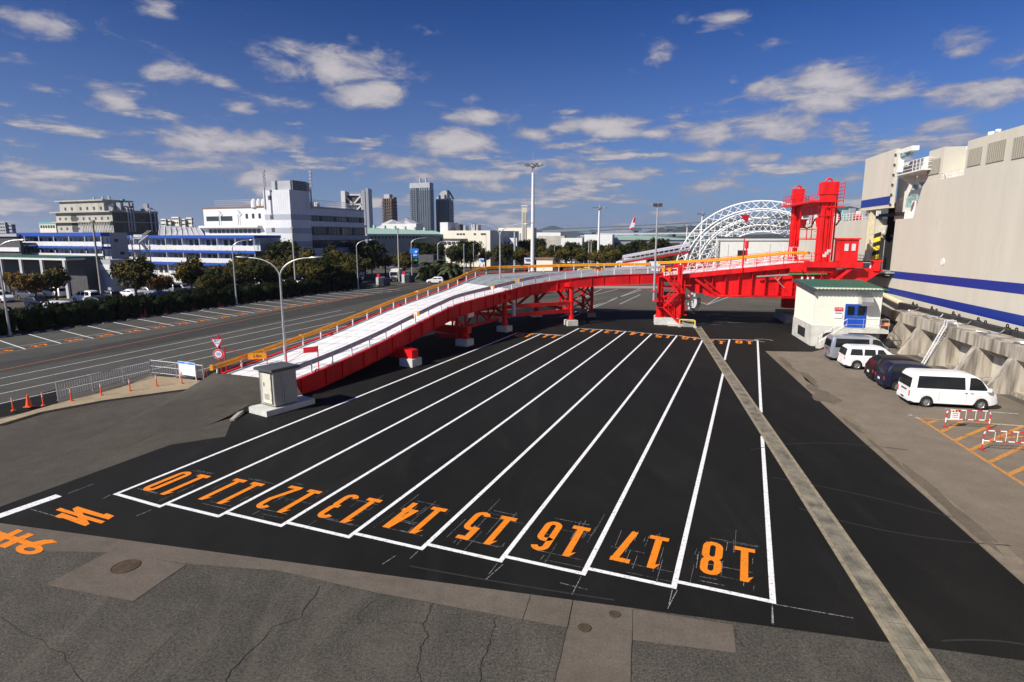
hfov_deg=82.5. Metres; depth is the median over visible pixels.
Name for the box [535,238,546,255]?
broadleaf tree
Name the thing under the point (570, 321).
ramp support
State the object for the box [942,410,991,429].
pipe barrier
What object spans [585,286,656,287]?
yard strip
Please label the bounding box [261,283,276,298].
clipped shrub
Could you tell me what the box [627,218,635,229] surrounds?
red white fin
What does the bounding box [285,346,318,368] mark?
height bar
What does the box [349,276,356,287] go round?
clipped shrub
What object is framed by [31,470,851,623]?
chalk marks
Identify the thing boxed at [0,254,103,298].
open shed
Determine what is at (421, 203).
glass tower
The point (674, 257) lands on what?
broadleaf tree
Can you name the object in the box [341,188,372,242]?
framed tower
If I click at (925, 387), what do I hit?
parked van
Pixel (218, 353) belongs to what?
sign post
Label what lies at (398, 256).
utility pole
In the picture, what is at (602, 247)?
broadleaf tree
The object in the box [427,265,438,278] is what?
clipped shrub
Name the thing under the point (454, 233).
white factory
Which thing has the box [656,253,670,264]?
broadleaf tree
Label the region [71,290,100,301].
parked car
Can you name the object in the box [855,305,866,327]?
door
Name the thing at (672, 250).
broadleaf tree
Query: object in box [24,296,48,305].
parked car
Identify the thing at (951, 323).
chain
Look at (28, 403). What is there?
traffic cone
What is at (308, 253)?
broadleaf tree
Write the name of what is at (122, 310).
clipped shrub
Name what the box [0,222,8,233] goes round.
pale flats
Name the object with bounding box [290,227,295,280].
utility pole
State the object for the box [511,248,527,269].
broadleaf tree
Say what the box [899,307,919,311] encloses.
chain
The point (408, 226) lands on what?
white stepped block
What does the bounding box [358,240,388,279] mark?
broadleaf tree
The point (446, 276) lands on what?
clipped shrub
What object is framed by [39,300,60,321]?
parked car
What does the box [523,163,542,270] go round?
light mast
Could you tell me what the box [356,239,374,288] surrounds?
street lamp
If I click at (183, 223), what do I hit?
distant flats
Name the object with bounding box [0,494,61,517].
wide white line
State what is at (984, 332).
chain
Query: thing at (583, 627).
manhole cover
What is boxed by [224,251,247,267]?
broadleaf tree
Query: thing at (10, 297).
parked car
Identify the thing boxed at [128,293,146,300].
clipped shrub
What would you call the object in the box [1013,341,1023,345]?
chain
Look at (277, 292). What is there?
clipped shrub
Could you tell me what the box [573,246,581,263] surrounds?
broadleaf tree
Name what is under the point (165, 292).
parked car
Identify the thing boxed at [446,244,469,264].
broadleaf tree
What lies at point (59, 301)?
parked car
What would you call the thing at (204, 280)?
broadleaf tree
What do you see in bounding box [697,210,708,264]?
light mast
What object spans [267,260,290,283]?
broadleaf tree
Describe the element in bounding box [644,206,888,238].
hills
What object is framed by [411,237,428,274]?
street lamp
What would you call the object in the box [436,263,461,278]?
palm tree
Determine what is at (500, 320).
street lamp
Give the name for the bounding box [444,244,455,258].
broadleaf tree
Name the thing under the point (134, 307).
clipped shrub
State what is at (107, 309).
clipped shrub
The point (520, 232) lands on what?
incineration hall
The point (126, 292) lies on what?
parked car
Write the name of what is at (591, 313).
ramp trestle
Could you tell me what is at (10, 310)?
clipped shrub
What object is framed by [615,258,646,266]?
truck
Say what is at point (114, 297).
clipped shrub
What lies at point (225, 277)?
broadleaf tree
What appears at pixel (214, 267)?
broadleaf tree
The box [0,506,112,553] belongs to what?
painted signs
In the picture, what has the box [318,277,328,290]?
clipped shrub
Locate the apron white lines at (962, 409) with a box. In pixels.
[908,408,1019,425]
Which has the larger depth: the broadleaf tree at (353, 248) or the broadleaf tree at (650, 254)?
the broadleaf tree at (650, 254)
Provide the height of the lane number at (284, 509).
0.002 m
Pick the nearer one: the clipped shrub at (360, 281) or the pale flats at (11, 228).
the clipped shrub at (360, 281)
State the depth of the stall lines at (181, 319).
71.08 m
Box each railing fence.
[55,360,150,400]
[149,359,203,378]
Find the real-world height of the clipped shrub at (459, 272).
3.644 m
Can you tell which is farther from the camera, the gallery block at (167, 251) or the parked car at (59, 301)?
the gallery block at (167, 251)
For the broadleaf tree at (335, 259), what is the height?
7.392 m
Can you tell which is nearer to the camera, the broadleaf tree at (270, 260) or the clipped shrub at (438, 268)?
the broadleaf tree at (270, 260)
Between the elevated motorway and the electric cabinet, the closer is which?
the electric cabinet
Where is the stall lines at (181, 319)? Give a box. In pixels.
[0,288,391,348]
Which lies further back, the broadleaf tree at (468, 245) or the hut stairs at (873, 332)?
the broadleaf tree at (468, 245)
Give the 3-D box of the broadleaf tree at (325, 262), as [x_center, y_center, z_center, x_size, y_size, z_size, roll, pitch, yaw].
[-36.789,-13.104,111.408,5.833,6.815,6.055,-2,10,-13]
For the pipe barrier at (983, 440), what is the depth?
27.59 m
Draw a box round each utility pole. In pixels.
[90,220,102,295]
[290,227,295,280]
[396,228,399,281]
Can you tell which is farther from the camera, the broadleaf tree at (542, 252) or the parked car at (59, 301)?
the broadleaf tree at (542, 252)
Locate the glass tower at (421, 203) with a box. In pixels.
[409,178,434,230]
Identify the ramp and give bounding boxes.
[210,263,663,393]
[622,243,689,285]
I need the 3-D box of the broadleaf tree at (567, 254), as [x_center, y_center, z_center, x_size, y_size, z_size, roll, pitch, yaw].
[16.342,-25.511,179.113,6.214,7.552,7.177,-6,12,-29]
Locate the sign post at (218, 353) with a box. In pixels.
[211,334,223,372]
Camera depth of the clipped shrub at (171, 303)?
78.17 m
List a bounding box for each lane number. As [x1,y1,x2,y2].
[143,472,210,494]
[199,478,264,503]
[256,485,321,512]
[317,495,382,522]
[382,503,447,533]
[455,512,517,544]
[531,522,590,556]
[610,531,668,568]
[700,542,754,581]
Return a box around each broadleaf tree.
[2,271,26,298]
[8,274,49,295]
[29,264,73,299]
[108,254,157,294]
[146,274,176,290]
[170,253,207,287]
[194,274,221,289]
[200,263,227,276]
[205,268,236,285]
[223,260,236,271]
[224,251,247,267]
[230,265,257,287]
[236,257,263,279]
[244,259,276,284]
[247,250,272,262]
[262,238,302,261]
[265,258,280,263]
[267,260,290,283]
[278,249,305,279]
[296,261,324,281]
[297,245,316,268]
[307,255,333,277]
[318,251,342,273]
[322,243,345,257]
[333,261,360,276]
[334,256,352,271]
[343,252,370,273]
[347,240,379,277]
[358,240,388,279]
[377,255,393,276]
[390,250,417,270]
[408,240,435,261]
[431,243,445,259]
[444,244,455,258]
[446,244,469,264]
[457,239,483,269]
[477,248,492,266]
[491,242,513,271]
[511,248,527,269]
[519,239,530,253]
[527,252,542,263]
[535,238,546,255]
[536,245,547,256]
[540,248,553,256]
[545,248,559,261]
[549,244,562,262]
[559,246,575,269]
[564,241,580,262]
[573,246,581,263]
[575,251,590,267]
[579,239,596,254]
[590,249,610,269]
[600,244,613,251]
[602,243,614,266]
[605,248,621,266]
[616,243,634,255]
[629,239,647,254]
[636,246,647,256]
[639,252,658,260]
[648,236,670,253]
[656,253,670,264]
[664,244,680,265]
[671,249,684,260]
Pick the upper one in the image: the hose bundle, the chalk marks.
the hose bundle
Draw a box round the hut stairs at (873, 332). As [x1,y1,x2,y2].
[812,318,889,347]
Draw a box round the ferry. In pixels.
[798,125,1023,331]
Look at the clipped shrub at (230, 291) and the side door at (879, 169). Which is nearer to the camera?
the side door at (879, 169)
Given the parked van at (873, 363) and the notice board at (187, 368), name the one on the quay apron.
the parked van at (873, 363)
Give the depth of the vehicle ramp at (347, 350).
52.00 m
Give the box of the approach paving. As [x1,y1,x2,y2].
[0,391,232,505]
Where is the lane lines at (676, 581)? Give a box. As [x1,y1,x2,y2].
[113,328,775,603]
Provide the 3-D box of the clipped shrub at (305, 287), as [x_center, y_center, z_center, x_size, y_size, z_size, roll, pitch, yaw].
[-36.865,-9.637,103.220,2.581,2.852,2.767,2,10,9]
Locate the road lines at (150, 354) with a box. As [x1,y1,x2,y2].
[0,310,366,403]
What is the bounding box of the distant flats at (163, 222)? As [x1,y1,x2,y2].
[161,219,167,225]
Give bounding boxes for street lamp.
[0,239,26,335]
[232,239,256,304]
[235,256,322,361]
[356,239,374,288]
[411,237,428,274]
[467,223,530,321]
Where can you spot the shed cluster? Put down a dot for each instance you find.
(407, 221)
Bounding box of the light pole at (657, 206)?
[653,203,662,299]
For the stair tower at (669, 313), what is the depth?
67.07 m
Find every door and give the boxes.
[844,305,856,326]
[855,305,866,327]
[860,149,899,210]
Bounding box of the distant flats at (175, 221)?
[171,217,180,226]
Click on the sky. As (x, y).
(178, 108)
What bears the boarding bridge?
on the stair tower at (669, 313)
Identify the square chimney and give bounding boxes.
[521,205,527,240]
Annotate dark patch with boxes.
[0,274,477,416]
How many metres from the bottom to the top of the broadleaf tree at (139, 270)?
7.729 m
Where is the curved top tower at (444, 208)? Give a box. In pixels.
[436,190,453,231]
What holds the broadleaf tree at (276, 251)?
on the ground at (644, 301)
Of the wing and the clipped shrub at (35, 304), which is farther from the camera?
the wing
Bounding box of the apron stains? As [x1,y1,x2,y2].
[778,357,1005,557]
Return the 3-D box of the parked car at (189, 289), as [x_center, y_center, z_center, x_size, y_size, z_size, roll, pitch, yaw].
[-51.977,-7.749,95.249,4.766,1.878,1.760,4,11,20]
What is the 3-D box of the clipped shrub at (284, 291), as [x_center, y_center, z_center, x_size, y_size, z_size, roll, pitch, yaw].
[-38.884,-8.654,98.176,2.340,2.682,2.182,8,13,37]
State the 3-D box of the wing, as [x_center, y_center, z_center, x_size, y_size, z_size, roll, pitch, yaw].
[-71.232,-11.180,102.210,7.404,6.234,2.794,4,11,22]
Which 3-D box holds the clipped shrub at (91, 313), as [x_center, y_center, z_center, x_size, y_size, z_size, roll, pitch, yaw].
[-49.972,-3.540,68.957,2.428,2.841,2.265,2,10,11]
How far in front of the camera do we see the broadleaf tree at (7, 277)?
94.95 m
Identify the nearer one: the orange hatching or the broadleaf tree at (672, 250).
the orange hatching
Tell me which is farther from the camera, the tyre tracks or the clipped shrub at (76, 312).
the clipped shrub at (76, 312)
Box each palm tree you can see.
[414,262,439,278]
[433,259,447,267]
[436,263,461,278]
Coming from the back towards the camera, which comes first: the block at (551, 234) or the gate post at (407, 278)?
the block at (551, 234)
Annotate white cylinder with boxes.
[512,303,515,315]
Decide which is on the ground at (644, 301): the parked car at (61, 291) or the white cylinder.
the parked car at (61, 291)
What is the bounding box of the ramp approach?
[0,372,302,486]
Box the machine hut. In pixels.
[792,278,889,345]
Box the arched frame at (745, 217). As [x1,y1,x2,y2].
[676,200,809,268]
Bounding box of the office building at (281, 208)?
[198,161,366,279]
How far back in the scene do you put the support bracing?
65.13 m
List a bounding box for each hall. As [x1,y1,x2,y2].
[158,225,204,234]
[498,228,536,239]
[614,235,691,259]
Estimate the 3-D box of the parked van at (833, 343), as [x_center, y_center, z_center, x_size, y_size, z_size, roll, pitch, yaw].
[28.440,0.575,48.039,4.719,2.139,2.166,2,10,12]
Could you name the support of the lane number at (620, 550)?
on the new asphalt
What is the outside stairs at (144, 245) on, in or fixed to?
on the ground at (644, 301)
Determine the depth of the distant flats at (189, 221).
510.61 m
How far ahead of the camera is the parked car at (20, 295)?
94.72 m
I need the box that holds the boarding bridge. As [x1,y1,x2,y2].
[658,231,835,297]
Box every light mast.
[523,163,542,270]
[593,203,605,262]
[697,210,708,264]
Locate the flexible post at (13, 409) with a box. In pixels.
[10,397,15,410]
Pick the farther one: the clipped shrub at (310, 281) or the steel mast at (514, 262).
the steel mast at (514, 262)
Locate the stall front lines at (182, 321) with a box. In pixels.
[0,285,424,353]
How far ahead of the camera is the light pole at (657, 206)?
65.77 m
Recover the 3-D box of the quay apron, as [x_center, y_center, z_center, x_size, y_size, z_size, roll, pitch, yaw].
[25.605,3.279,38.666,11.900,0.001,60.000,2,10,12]
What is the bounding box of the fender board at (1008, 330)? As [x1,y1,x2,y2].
[898,302,1023,338]
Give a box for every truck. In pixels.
[390,268,402,280]
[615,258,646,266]
[646,261,660,271]
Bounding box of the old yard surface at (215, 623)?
[0,547,1023,681]
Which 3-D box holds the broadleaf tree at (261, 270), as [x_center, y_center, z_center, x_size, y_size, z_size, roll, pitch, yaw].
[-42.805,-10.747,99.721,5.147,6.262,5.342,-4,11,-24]
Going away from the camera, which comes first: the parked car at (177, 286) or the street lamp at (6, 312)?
the street lamp at (6, 312)
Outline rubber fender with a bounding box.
[880,305,895,324]
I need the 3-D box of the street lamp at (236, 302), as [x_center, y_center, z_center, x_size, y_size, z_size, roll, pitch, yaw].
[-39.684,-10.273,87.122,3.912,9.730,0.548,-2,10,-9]
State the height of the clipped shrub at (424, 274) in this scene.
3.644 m
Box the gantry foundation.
[775,309,794,323]
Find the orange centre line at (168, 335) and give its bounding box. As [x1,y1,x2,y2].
[2,283,420,369]
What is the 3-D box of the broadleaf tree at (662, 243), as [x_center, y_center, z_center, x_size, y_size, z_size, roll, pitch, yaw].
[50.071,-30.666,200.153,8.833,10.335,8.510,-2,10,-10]
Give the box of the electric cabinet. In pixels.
[249,361,314,416]
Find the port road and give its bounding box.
[0,271,476,403]
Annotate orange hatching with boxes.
[917,418,1023,485]
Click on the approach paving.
(26, 443)
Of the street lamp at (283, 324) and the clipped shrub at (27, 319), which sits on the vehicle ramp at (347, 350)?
the street lamp at (283, 324)
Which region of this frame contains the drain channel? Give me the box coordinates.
[695,326,950,681]
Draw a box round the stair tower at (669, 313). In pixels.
[651,265,691,325]
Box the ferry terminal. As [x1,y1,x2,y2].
[710,237,788,266]
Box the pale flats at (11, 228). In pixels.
[8,224,15,232]
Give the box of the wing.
[99,259,128,291]
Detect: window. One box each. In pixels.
[737,250,745,255]
[844,243,848,250]
[851,243,856,250]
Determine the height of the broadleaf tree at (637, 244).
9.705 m
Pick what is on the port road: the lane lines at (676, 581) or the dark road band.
the dark road band
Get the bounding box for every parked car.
[0,290,15,302]
[15,290,44,298]
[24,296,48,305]
[42,286,66,296]
[43,300,70,307]
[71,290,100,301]
[84,296,107,299]
[103,290,119,296]
[120,289,143,295]
[138,287,156,294]
[151,291,168,295]
[159,283,181,290]
[180,284,194,287]
[180,287,197,293]
[426,277,443,283]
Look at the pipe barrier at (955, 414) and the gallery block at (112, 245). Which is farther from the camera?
the gallery block at (112, 245)
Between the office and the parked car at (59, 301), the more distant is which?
the office
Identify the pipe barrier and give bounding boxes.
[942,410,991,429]
[978,430,1023,451]
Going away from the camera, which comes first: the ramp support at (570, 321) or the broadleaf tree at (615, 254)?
the ramp support at (570, 321)
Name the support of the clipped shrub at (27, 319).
on the planting bed
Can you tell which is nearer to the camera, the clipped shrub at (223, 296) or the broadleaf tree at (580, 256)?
the clipped shrub at (223, 296)
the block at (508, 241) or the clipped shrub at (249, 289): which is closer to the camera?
the clipped shrub at (249, 289)
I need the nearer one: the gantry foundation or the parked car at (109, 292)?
the gantry foundation
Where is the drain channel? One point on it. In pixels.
(916, 657)
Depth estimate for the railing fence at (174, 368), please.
41.98 m
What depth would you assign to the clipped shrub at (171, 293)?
81.21 m
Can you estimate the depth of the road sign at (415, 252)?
136.46 m
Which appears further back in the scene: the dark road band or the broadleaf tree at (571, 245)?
the broadleaf tree at (571, 245)
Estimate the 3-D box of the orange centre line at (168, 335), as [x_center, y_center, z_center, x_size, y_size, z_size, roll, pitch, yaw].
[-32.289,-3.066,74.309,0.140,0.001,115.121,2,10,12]
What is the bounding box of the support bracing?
[481,296,569,316]
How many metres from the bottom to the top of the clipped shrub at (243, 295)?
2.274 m
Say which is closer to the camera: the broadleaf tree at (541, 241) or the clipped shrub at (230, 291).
the clipped shrub at (230, 291)
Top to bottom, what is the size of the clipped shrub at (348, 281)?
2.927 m
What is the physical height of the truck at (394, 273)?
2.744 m
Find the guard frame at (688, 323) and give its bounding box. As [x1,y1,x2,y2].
[678,319,696,327]
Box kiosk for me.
[535,257,556,270]
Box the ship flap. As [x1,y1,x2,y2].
[826,260,894,280]
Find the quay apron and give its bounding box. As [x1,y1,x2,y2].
[771,347,1023,583]
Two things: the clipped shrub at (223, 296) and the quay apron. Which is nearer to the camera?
the quay apron
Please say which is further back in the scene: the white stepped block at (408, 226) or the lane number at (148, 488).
the white stepped block at (408, 226)
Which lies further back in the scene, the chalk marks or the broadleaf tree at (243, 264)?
the broadleaf tree at (243, 264)
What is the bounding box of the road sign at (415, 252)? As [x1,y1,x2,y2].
[410,249,418,260]
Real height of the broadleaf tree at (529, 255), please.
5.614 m
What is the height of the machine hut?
5.805 m
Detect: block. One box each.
[9,232,132,288]
[38,222,57,232]
[127,235,280,282]
[382,224,422,229]
[505,238,518,265]
[537,232,562,237]
[538,236,566,261]
[561,238,583,262]
[584,235,613,245]
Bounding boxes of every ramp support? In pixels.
[328,332,421,367]
[398,303,473,346]
[446,294,511,331]
[530,282,577,325]
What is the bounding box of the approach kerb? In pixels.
[230,410,243,420]
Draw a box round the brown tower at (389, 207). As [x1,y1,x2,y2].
[382,194,397,222]
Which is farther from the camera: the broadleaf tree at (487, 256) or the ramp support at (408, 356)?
the broadleaf tree at (487, 256)
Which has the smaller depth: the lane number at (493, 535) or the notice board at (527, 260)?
the lane number at (493, 535)
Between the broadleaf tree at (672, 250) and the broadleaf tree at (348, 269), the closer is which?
the broadleaf tree at (348, 269)
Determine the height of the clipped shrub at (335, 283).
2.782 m
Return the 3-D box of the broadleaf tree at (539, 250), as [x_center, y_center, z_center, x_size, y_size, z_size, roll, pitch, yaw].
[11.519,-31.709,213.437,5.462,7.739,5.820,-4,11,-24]
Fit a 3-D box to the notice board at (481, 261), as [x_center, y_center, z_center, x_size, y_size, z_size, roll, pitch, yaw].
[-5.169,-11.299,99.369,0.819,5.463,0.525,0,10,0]
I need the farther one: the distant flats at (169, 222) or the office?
the distant flats at (169, 222)
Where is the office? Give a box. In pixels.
[418,254,440,267]
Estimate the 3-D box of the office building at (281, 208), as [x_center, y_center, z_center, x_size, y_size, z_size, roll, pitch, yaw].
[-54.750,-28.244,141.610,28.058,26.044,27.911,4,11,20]
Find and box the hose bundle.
[687,293,700,310]
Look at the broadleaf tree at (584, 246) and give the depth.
211.63 m
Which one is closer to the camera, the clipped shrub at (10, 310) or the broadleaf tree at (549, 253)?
the clipped shrub at (10, 310)
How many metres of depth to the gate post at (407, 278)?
129.71 m
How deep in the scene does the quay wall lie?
44.01 m
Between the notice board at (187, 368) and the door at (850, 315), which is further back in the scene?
the door at (850, 315)
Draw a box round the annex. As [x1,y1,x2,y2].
[0,234,23,286]
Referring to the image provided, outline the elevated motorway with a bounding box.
[542,217,808,252]
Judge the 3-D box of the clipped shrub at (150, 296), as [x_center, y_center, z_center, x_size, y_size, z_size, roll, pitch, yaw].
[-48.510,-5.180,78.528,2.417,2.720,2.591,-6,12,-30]
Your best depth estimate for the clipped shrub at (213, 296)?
84.63 m
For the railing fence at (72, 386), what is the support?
on the paved footway
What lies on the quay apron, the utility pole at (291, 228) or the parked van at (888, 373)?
the parked van at (888, 373)
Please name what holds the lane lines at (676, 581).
on the new asphalt
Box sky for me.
[0,0,1023,233]
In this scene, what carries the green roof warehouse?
on the ground at (644, 301)
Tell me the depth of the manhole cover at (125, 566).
17.95 m
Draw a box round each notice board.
[178,361,196,380]
[479,258,483,273]
[524,257,530,271]
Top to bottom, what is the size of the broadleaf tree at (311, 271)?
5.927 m
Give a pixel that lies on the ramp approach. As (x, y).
(214, 397)
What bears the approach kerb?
on the ramp approach
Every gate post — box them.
[376,274,389,285]
[401,271,414,282]
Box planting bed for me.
[0,287,362,335]
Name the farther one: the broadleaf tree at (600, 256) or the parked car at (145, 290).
the broadleaf tree at (600, 256)
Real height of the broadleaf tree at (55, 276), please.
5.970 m
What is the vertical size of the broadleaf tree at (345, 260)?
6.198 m
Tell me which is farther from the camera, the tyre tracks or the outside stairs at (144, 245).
the outside stairs at (144, 245)
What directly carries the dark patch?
on the port road
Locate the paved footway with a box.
[0,375,200,425]
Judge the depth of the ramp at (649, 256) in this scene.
127.13 m
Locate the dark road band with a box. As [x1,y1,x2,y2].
[0,284,432,371]
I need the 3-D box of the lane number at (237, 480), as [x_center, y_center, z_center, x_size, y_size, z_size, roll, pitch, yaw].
[-11.231,5.987,23.308,1.580,0.002,2.050,4,11,22]
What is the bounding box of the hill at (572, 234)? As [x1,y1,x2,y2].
[537,226,615,237]
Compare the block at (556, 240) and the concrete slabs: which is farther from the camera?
the block at (556, 240)
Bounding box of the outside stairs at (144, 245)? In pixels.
[130,230,152,277]
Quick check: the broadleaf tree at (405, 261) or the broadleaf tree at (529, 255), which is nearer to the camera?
the broadleaf tree at (405, 261)
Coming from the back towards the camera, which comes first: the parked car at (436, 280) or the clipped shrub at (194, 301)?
the parked car at (436, 280)
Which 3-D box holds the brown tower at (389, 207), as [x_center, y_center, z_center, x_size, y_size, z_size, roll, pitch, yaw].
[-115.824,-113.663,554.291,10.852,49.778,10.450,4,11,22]
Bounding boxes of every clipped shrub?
[0,307,14,314]
[0,310,16,332]
[12,307,39,331]
[24,302,43,309]
[33,305,54,327]
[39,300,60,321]
[49,304,71,326]
[64,302,83,323]
[76,300,99,322]
[95,298,117,319]
[103,292,124,302]
[113,300,129,318]
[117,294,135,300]
[118,296,141,316]
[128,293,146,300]
[136,296,153,313]
[144,293,156,301]
[152,295,167,312]
[158,293,176,311]
[168,289,182,296]
[174,291,190,309]
[188,291,200,307]
[190,289,208,307]
[201,286,218,305]
[215,287,227,303]
[221,285,238,302]
[237,288,247,301]
[241,281,257,300]
[255,285,263,299]
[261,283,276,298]
[270,283,279,297]
[276,282,287,296]
[281,278,294,296]
[291,280,301,294]
[298,279,309,294]
[307,278,315,293]
[313,279,322,291]
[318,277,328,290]
[325,280,332,290]
[329,276,341,289]
[337,274,347,289]
[338,275,350,287]
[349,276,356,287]
[354,273,361,286]
[418,266,430,280]
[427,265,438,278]
[436,264,443,277]
[443,266,453,279]
[454,264,463,277]
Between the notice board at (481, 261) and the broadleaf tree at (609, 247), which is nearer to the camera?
the notice board at (481, 261)
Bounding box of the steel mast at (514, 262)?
[513,232,515,269]
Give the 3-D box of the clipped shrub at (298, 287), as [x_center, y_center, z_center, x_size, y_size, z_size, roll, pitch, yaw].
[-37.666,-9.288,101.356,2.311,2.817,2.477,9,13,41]
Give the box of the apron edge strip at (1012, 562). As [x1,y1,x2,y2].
[766,351,1023,582]
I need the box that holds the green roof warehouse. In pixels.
[366,225,442,267]
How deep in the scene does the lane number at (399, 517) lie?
21.17 m
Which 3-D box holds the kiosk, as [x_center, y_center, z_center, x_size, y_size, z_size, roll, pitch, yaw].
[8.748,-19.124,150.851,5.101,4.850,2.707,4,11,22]
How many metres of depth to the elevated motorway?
378.35 m
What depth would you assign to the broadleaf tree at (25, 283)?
86.91 m
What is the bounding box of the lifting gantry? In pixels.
[780,178,862,307]
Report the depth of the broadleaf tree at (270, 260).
117.31 m
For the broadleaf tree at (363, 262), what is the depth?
128.12 m
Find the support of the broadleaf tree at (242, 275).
on the ground at (644, 301)
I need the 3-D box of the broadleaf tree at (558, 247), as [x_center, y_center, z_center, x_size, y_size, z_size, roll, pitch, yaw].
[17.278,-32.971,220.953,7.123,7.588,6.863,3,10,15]
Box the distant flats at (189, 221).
[186,217,193,226]
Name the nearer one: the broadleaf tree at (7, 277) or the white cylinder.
the white cylinder
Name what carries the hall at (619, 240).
on the ground at (644, 301)
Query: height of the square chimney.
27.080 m
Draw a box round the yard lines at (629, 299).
[560,288,727,316]
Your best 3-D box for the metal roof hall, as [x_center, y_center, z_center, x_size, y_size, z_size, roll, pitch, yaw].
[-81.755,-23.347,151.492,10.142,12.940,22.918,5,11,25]
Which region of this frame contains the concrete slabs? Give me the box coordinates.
[0,523,735,681]
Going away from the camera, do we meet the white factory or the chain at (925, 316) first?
the chain at (925, 316)
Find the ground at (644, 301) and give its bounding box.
[0,241,1023,660]
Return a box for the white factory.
[440,222,518,266]
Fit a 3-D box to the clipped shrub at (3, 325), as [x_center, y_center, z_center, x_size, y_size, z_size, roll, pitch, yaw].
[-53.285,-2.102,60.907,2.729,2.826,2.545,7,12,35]
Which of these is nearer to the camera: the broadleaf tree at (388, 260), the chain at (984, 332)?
the chain at (984, 332)
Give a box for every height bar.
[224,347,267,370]
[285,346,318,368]
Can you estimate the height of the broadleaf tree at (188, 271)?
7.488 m
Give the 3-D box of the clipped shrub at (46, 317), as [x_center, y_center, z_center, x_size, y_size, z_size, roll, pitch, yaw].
[-51.966,-2.710,64.611,2.182,2.726,2.339,3,11,16]
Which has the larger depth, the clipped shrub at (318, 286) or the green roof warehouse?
the green roof warehouse
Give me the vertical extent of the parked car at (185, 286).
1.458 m
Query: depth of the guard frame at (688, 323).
65.92 m
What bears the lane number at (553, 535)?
on the new asphalt
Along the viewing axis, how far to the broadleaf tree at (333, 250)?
130.19 m
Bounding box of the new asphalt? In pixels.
[0,307,1023,660]
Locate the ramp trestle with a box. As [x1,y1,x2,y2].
[556,287,595,316]
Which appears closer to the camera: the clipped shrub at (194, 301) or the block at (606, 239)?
the clipped shrub at (194, 301)
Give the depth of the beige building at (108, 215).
161.00 m
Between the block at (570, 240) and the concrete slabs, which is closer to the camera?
the concrete slabs
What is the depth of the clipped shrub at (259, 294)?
92.86 m
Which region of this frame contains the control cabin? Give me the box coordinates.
[833,238,861,261]
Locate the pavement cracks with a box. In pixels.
[0,566,953,681]
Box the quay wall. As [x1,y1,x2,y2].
[883,310,1023,399]
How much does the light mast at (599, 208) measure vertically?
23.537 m
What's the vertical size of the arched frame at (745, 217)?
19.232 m
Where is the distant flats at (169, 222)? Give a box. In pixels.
[167,219,171,225]
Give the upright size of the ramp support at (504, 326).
4.000 m
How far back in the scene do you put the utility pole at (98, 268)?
91.12 m
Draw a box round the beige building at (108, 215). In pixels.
[49,196,158,234]
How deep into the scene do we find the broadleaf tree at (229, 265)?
103.41 m
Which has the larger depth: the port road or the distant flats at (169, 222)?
the distant flats at (169, 222)
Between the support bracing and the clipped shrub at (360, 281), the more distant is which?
the clipped shrub at (360, 281)
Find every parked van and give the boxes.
[823,334,891,358]
[837,344,893,369]
[864,354,921,379]
[874,360,932,390]
[896,368,996,409]
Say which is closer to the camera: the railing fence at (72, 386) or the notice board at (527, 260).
the railing fence at (72, 386)
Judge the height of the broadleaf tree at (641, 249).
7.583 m
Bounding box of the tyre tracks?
[410,443,1023,644]
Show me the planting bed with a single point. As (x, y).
(17, 331)
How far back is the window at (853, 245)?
62.96 m
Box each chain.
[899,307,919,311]
[922,314,942,318]
[947,321,970,326]
[976,329,1004,334]
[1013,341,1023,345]
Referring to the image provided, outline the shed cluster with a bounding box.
[376,218,424,227]
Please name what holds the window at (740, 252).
in the ferry terminal
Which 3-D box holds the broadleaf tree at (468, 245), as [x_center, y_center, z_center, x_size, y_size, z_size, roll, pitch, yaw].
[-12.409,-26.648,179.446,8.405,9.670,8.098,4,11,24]
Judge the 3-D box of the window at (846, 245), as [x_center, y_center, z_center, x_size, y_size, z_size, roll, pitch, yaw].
[36.184,-10.133,63.140,0.500,0.850,0.070,2,10,12]
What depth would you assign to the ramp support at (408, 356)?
45.86 m
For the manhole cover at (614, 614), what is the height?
0.032 m
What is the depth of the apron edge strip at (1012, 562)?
25.06 m
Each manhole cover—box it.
[110,559,140,573]
[578,623,590,631]
[609,610,619,617]
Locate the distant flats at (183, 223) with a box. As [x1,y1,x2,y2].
[181,219,186,226]
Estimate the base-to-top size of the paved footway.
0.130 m
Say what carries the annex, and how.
on the ground at (644, 301)
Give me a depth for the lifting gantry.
64.42 m

